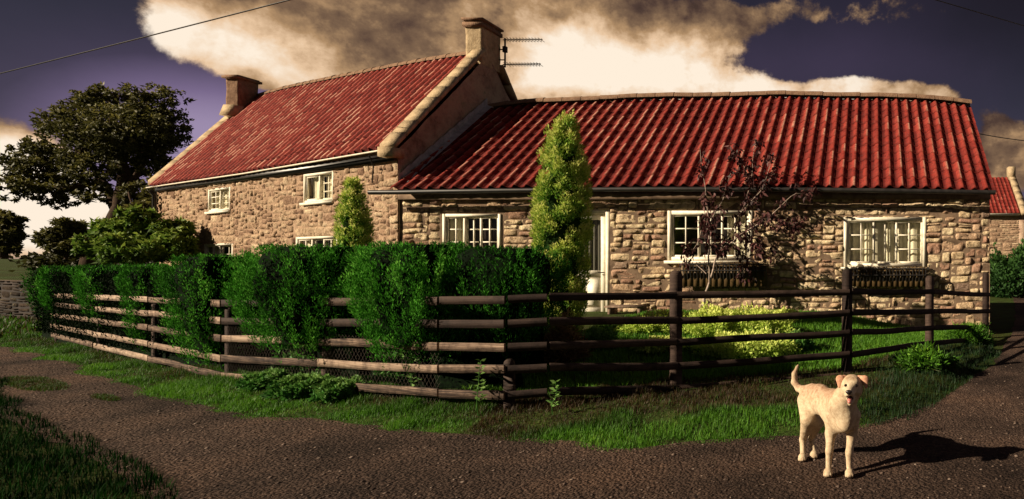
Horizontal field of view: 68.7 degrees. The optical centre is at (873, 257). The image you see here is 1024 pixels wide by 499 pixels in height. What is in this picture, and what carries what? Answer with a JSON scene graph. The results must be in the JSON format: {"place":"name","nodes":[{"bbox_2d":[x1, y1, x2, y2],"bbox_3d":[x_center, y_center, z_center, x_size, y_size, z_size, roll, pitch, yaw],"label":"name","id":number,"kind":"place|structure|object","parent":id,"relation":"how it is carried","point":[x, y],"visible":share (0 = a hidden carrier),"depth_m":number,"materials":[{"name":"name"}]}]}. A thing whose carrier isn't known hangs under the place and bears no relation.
{"place":"outdoors","nodes":[
{"label":"outdoors","id":0,"kind":"place"},
{"bbox_2d":[0,314,41,337],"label":"field grass","id":1,"kind":"structure","parent":0,"point":[16,327],"depth_m":12.28,"materials":[{"name":"green plant"}]},
{"bbox_2d":[3,375,120,400],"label":"track grass","id":2,"kind":"structure","parent":0,"point":[21,381],"depth_m":6.87,"materials":[{"name":"green plant"}]},
{"bbox_2d":[0,0,290,73],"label":"overhead wire","id":3,"kind":"object","parent":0,"point":[156,34],"visible":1,"depth_m":10.76,"materials":[{"name":"black paint"}]},
{"bbox_2d":[0,259,1015,498],"bbox_3d":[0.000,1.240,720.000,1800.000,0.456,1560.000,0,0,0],"label":"ground","id":4,"kind":"structure","parent":0,"point":[1002,314],"depth_m":5.78,"materials":[{"name":"green plant"}]},
{"bbox_2d":[0,208,30,258],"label":"tree","id":5,"kind":"object","parent":4,"relation":"on","point":[13,234],"visible":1,"depth_m":33.89,"materials":[{"name":"green plant"}]},
{"bbox_2d":[0,280,38,319],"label":"field wall","id":6,"kind":"structure","parent":4,"relation":"on","point":[12,298],"depth_m":14.08,"materials":[{"name":"stone"}]},
{"bbox_2d":[20,267,55,320],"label":"clipped cypress","id":7,"kind":"object","parent":4,"relation":"on","point":[27,285],"visible":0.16,"depth_m":11.63,"materials":[{"name":"green plant"}]},
{"bbox_2d":[32,264,74,323],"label":"clipped cypress","id":8,"kind":"object","parent":4,"relation":"on","point":[41,283],"visible":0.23,"depth_m":10.33,"materials":[{"name":"green plant"}]},
{"bbox_2d":[27,216,89,258],"bbox_3d":[-39.279,-0.997,30.251,3.216,2.132,2.143,0,0,0],"label":"bush","id":9,"kind":"object","parent":4,"relation":"on","point":[55,240],"visible":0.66,"depth_m":29.66,"materials":[{"name":"green plant"}]},
{"bbox_2d":[8,251,151,271],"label":"field hedge","id":10,"kind":"object","parent":4,"relation":"on","point":[40,260],"visible":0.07,"depth_m":58.70,"materials":[{"name":"green plant"}]},
{"bbox_2d":[0,375,181,498],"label":"verge grass","id":11,"kind":"structure","parent":4,"relation":"on","point":[56,457],"depth_m":4.12,"materials":[{"name":"green plant"}]},
{"bbox_2d":[0,81,197,266],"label":"oak tree","id":12,"kind":"object","parent":4,"relation":"on","point":[146,131],"visible":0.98,"depth_m":32.40,"materials":[{"name":"green plant"}]},
{"bbox_2d":[66,263,132,327],"bbox_3d":[-11.882,0.793,9.481,0.731,1.468,0.752,0,0,0],"label":"clipped cypress","id":13,"kind":"object","parent":4,"relation":"on","point":[84,271],"visible":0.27,"depth_m":9.24,"materials":[{"name":"green plant"}]},
{"bbox_2d":[69,203,201,265],"bbox_3d":[-17.966,-0.533,14.834,2.916,1.600,1.926,0,0,0],"label":"leafy bush","id":14,"kind":"object","parent":4,"relation":"on","point":[132,235],"visible":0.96,"depth_m":14.69,"materials":[{"name":"green plant"}]},
{"bbox_2d":[113,181,158,216],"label":"ivy bush","id":15,"kind":"object","parent":4,"relation":"on","point":[127,194],"visible":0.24,"depth_m":22.23,"materials":[{"name":"green plant"}]},
{"bbox_2d":[113,263,170,354],"bbox_3d":[-10.095,0.777,8.537,0.670,1.456,0.682,0,0,0],"label":"clipped cypress","id":16,"kind":"object","parent":4,"relation":"on","point":[126,289],"visible":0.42,"depth_m":8.36,"materials":[{"name":"green plant"}]},
{"bbox_2d":[150,251,258,372],"bbox_3d":[-7.870,0.690,7.366,1.023,1.547,1.059,0,0,0],"label":"clipped cypress","id":17,"kind":"object","parent":4,"relation":"on","point":[198,279],"visible":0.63,"depth_m":7.07,"materials":[{"name":"green plant"}]},
{"bbox_2d":[234,365,307,391],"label":"bramble bush","id":18,"kind":"object","parent":4,"relation":"on","point":[261,379],"visible":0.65,"depth_m":6.40,"materials":[{"name":"green plant"}]},
{"bbox_2d":[20,240,543,388],"bbox_3d":[-9.430,0.656,8.671,12.291,1.713,1.479,0,0,23],"label":"clipped hedge","id":19,"kind":"object","parent":4,"relation":"on","point":[452,380],"visible":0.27,"depth_m":8.12,"materials":[{"name":"green plant"}]},
{"bbox_2d":[273,344,320,373],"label":"bramble bush","id":20,"kind":"object","parent":4,"relation":"on","point":[293,354],"visible":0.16,"depth_m":6.71,"materials":[{"name":"green plant"}]},
{"bbox_2d":[220,242,374,376],"bbox_3d":[-6.008,0.622,6.588,1.382,1.588,1.391,0,0,0],"label":"clipped cypress","id":21,"kind":"object","parent":4,"relation":"on","point":[288,287],"visible":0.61,"depth_m":6.16,"materials":[{"name":"green plant"}]},
{"bbox_2d":[259,370,338,400],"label":"bramble bush","id":22,"kind":"object","parent":4,"relation":"on","point":[294,386],"visible":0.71,"depth_m":6.01,"materials":[{"name":"green plant"}]},
{"bbox_2d":[308,373,371,403],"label":"bramble bush","id":23,"kind":"object","parent":4,"relation":"on","point":[329,390],"visible":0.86,"depth_m":5.92,"materials":[{"name":"green plant"}]},
{"bbox_2d":[146,17,543,265],"bbox_3d":[-14.355,-1.985,16.925,14.729,7.270,5.269,0,0,27],"label":"farmhouse","id":24,"kind":"object","parent":4,"relation":"on","point":[251,168],"visible":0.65,"depth_m":14.21,"materials":[{"name":"stone"}]},
{"bbox_2d":[204,187,230,213],"bbox_3d":[-16.218,-1.409,15.238,1.400,0.628,0.207,0,0,27],"label":"window","id":25,"kind":"structure","parent":24,"relation":"in","point":[223,195],"depth_m":15.29,"materials":[{"name":"beige paint"}]},
{"bbox_2d":[204,243,232,256],"bbox_3d":[-16.171,-0.082,15.437,1.727,0.580,0.505,0,0,27],"label":"window","id":26,"kind":"structure","parent":24,"relation":"in","point":[221,248],"depth_m":15.42,"materials":[{"name":"beige paint"}]},
{"bbox_2d":[299,171,333,205],"bbox_3d":[-11.650,-1.472,13.155,1.379,0.696,0.555,0,0,27],"label":"window","id":27,"kind":"structure","parent":24,"relation":"in","point":[323,187],"depth_m":13.04,"materials":[{"name":"beige paint"}]},
{"bbox_2d":[296,236,338,246],"bbox_3d":[-11.713,-0.146,13.215,1.857,0.650,0.505,0,0,27],"label":"window","id":28,"kind":"structure","parent":24,"relation":"in","point":[323,240],"depth_m":13.14,"materials":[{"name":"beige paint"}]},
{"bbox_2d":[330,175,374,247],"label":"golden conifer","id":29,"kind":"object","parent":4,"relation":"on","point":[352,217],"visible":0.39,"depth_m":8.32,"materials":[{"name":"green plant"}]},
{"bbox_2d":[370,334,418,385],"bbox_3d":[-4.951,0.992,6.658,0.802,0.840,0.803,0,0,0],"label":"bramble bush","id":30,"kind":"object","parent":4,"relation":"on","point":[392,376],"visible":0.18,"depth_m":6.37,"materials":[{"name":"green plant"}]},
{"bbox_2d":[337,239,473,387],"bbox_3d":[-4.456,0.618,5.993,1.099,1.607,1.122,0,0,0],"label":"clipped cypress","id":31,"kind":"object","parent":4,"relation":"on","point":[398,285],"visible":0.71,"depth_m":5.64,"materials":[{"name":"green plant"}]},
{"bbox_2d":[406,350,420,400],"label":"tall weed","id":32,"kind":"object","parent":4,"relation":"on","point":[411,377],"visible":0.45,"depth_m":5.74,"materials":[{"name":"green plant"}]},
{"bbox_2d":[472,359,487,414],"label":"tall weed","id":33,"kind":"object","parent":4,"relation":"on","point":[482,394],"visible":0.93,"depth_m":5.40,"materials":[{"name":"green plant"}]},
{"bbox_2d":[427,244,572,389],"bbox_3d":[-3.703,0.632,6.115,1.241,1.556,1.058,0,0,0],"label":"clipped cypress","id":34,"kind":"object","parent":4,"relation":"on","point":[494,271],"visible":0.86,"depth_m":5.84,"materials":[{"name":"green plant"}]},
{"bbox_2d":[50,269,989,408],"bbox_3d":[-5.982,0.912,8.262,16.132,1.556,5.624,0,0,0],"label":"post and rail fence","id":35,"kind":"object","parent":4,"relation":"on","point":[509,369],"visible":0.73,"depth_m":6.38,"materials":[{"name":"brown wood"}]},
{"bbox_2d":[546,379,561,414],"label":"tall weed","id":36,"kind":"object","parent":4,"relation":"on","point":[556,395],"visible":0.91,"depth_m":5.35,"materials":[{"name":"green plant"}]},
{"bbox_2d":[527,109,595,335],"bbox_3d":[-4.429,-0.481,8.705,0.885,3.267,0.876,0,0,0],"label":"golden conifer","id":37,"kind":"object","parent":4,"relation":"on","point":[562,224],"visible":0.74,"depth_m":8.53,"materials":[{"name":"green plant"}]},
{"bbox_2d":[544,306,593,364],"bbox_3d":[-3.749,0.967,7.385,0.682,0.792,0.474,0,0,0],"label":"border plant","id":38,"kind":"object","parent":4,"relation":"on","point":[560,332],"visible":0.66,"depth_m":7.34,"materials":[{"name":"green plant"}]},
{"bbox_2d":[581,325,623,351],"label":"border plant","id":39,"kind":"object","parent":4,"relation":"on","point":[599,333],"visible":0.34,"depth_m":7.92,"materials":[{"name":"green plant"}]},
{"bbox_2d":[604,305,649,313],"bbox_3d":[-4.532,0.977,11.270,0.722,0.196,0.340,0,0,0],"label":"garden bench","id":40,"kind":"object","parent":4,"relation":"on","point":[612,309],"visible":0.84,"depth_m":11.12,"materials":[{"name":"brown stone"}]},
{"bbox_2d":[612,315,668,334],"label":"lime perennial","id":41,"kind":"object","parent":4,"relation":"on","point":[634,328],"visible":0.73,"depth_m":8.72,"materials":[{"name":"green plant"}]},
{"bbox_2d":[629,334,688,353],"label":"lime perennial","id":42,"kind":"object","parent":4,"relation":"on","point":[656,349],"visible":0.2,"depth_m":7.87,"materials":[{"name":"green plant"}]},
{"bbox_2d":[636,309,692,326],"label":"lime perennial","id":43,"kind":"object","parent":4,"relation":"on","point":[662,313],"visible":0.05,"depth_m":9.24,"materials":[{"name":"green plant"}]},
{"bbox_2d":[367,90,995,331],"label":"stone cottage","id":44,"kind":"structure","parent":4,"relation":"on","point":[899,179],"depth_m":11.66,"materials":[{"name":"beige stone"}]},
{"bbox_2d":[442,214,500,247],"bbox_3d":[-7.626,-0.401,11.843,1.213,0.902,0.555,0,0,0],"label":"window","id":45,"kind":"structure","parent":44,"relation":"in","point":[471,228],"depth_m":11.68,"materials":[{"name":"beige paint"}]},
{"bbox_2d":[578,214,605,311],"bbox_3d":[-5.498,0.151,11.722,0.796,1.967,0.165,0,0,0],"label":"door","id":46,"kind":"structure","parent":44,"relation":"in","point":[597,246],"depth_m":11.70,"materials":[{"name":"beige paint"}]},
{"bbox_2d":[664,211,754,262],"bbox_3d":[-3.107,-0.401,11.843,1.715,1.024,0.555,0,0,0],"label":"window","id":47,"kind":"structure","parent":44,"relation":"in","point":[682,228],"depth_m":11.75,"materials":[{"name":"beige paint"}]},
{"bbox_2d":[680,261,769,287],"bbox_3d":[-2.789,0.322,11.476,1.665,0.534,0.286,0,0,0],"label":"hayrack planter","id":48,"kind":"object","parent":44,"relation":"attached to","point":[725,275],"visible":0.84,"depth_m":11.40,"materials":[{"name":"black paint"}]},
{"bbox_2d":[841,217,929,269],"bbox_3d":[0.214,-0.267,11.669,1.678,1.000,0.207,0,0,0],"label":"window","id":49,"kind":"structure","parent":44,"relation":"in","point":[879,242],"depth_m":11.75,"materials":[{"name":"beige paint"}]},
{"bbox_2d":[850,265,926,287],"bbox_3d":[0.268,0.364,11.475,1.471,0.448,0.286,0,0,0],"label":"hayrack planter","id":50,"kind":"object","parent":44,"relation":"attached to","point":[902,276],"visible":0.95,"depth_m":11.40,"materials":[{"name":"black paint"}]},
{"bbox_2d":[979,133,1023,140],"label":"overhead wire","id":51,"kind":"object","parent":44,"relation":"attached to","point":[1001,137],"visible":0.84,"depth_m":15.73,"materials":[{"name":"black paint"}]},
{"bbox_2d":[451,309,970,397],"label":"lawn grass","id":52,"kind":"structure","parent":4,"relation":"on","point":[858,322],"depth_m":7.71,"materials":[{"name":"green plant"}]},
{"bbox_2d":[682,301,755,336],"bbox_3d":[-2.325,0.912,8.984,1.246,0.573,0.736,0,0,0],"label":"lime perennial","id":53,"kind":"object","parent":4,"relation":"on","point":[704,328],"visible":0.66,"depth_m":8.86,"materials":[{"name":"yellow plant"}]},
{"bbox_2d":[686,326,802,358],"bbox_3d":[-1.718,1.148,8.402,1.450,0.420,1.494,0,0,38],"label":"lime perennial","id":54,"kind":"object","parent":4,"relation":"on","point":[776,347],"visible":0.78,"depth_m":8.01,"materials":[{"name":"green plant"}]},
{"bbox_2d":[680,139,821,306],"bbox_3d":[-2.144,-0.569,10.966,2.444,3.270,1.078,0,0,6],"label":"purple leaved tree","id":55,"kind":"object","parent":4,"relation":"on","point":[708,228],"visible":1,"depth_m":10.97,"materials":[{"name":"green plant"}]},
{"bbox_2d":[735,302,798,333],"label":"lime perennial","id":56,"kind":"object","parent":4,"relation":"on","point":[782,326],"visible":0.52,"depth_m":9.07,"materials":[{"name":"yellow plant"}]},
{"bbox_2d":[769,308,799,312],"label":"lime perennial","id":57,"kind":"object","parent":4,"relation":"on","point":[791,310],"visible":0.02,"depth_m":10.58,"materials":[{"name":"green plant"}]},
{"bbox_2d":[781,328,817,352],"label":"border plant","id":58,"kind":"object","parent":4,"relation":"on","point":[807,344],"visible":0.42,"depth_m":8.51,"materials":[{"name":"green plant"}]},
{"bbox_2d":[888,339,962,373],"bbox_3d":[0.624,1.219,7.390,0.935,0.498,0.644,0,0,0],"label":"weed clump","id":59,"kind":"object","parent":4,"relation":"on","point":[926,356],"visible":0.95,"depth_m":7.30,"materials":[{"name":"green plant"}]},
{"bbox_2d":[858,341,1001,426],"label":"shaded verge","id":60,"kind":"structure","parent":4,"relation":"on","point":[980,349],"depth_m":6.66,"materials":[{"name":"green plant"}]},
{"bbox_2d":[942,321,996,345],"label":"weed clump","id":61,"kind":"object","parent":4,"relation":"on","point":[979,333],"visible":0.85,"depth_m":10.09,"materials":[{"name":"green plant"}]},
{"bbox_2d":[990,167,1023,257],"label":"distant barn","id":62,"kind":"structure","parent":4,"relation":"on","point":[1007,217],"depth_m":30.01,"materials":[{"name":"stone"}]},
{"bbox_2d":[990,238,1023,297],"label":"evergreen bush","id":63,"kind":"object","parent":4,"relation":"on","point":[1006,274],"visible":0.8,"depth_m":22.20,"materials":[{"name":"green plant"}]},
{"bbox_2d":[0,295,1023,498],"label":"road","id":64,"kind":"structure","parent":0,"point":[609,471],"depth_m":4.46,"materials":[{"name":"brown gravel"}]},
{"bbox_2d":[791,364,868,477],"bbox_3d":[-0.311,1.107,4.237,0.273,0.687,0.899,0,0,-32],"label":"dog","id":65,"kind":"object","parent":64,"relation":"on","point":[836,411],"visible":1,"depth_m":4.11},
{"bbox_2d":[0,0,1023,258],"label":"sky","id":66,"kind":"structure","parent":0,"point":[589,47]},
{"bbox_2d":[936,0,1023,25],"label":"overhead wire","id":67,"kind":"object","parent":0,"point":[978,12],"visible":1,"depth_m":12.81,"materials":[{"name":"black paint"}]}
]}

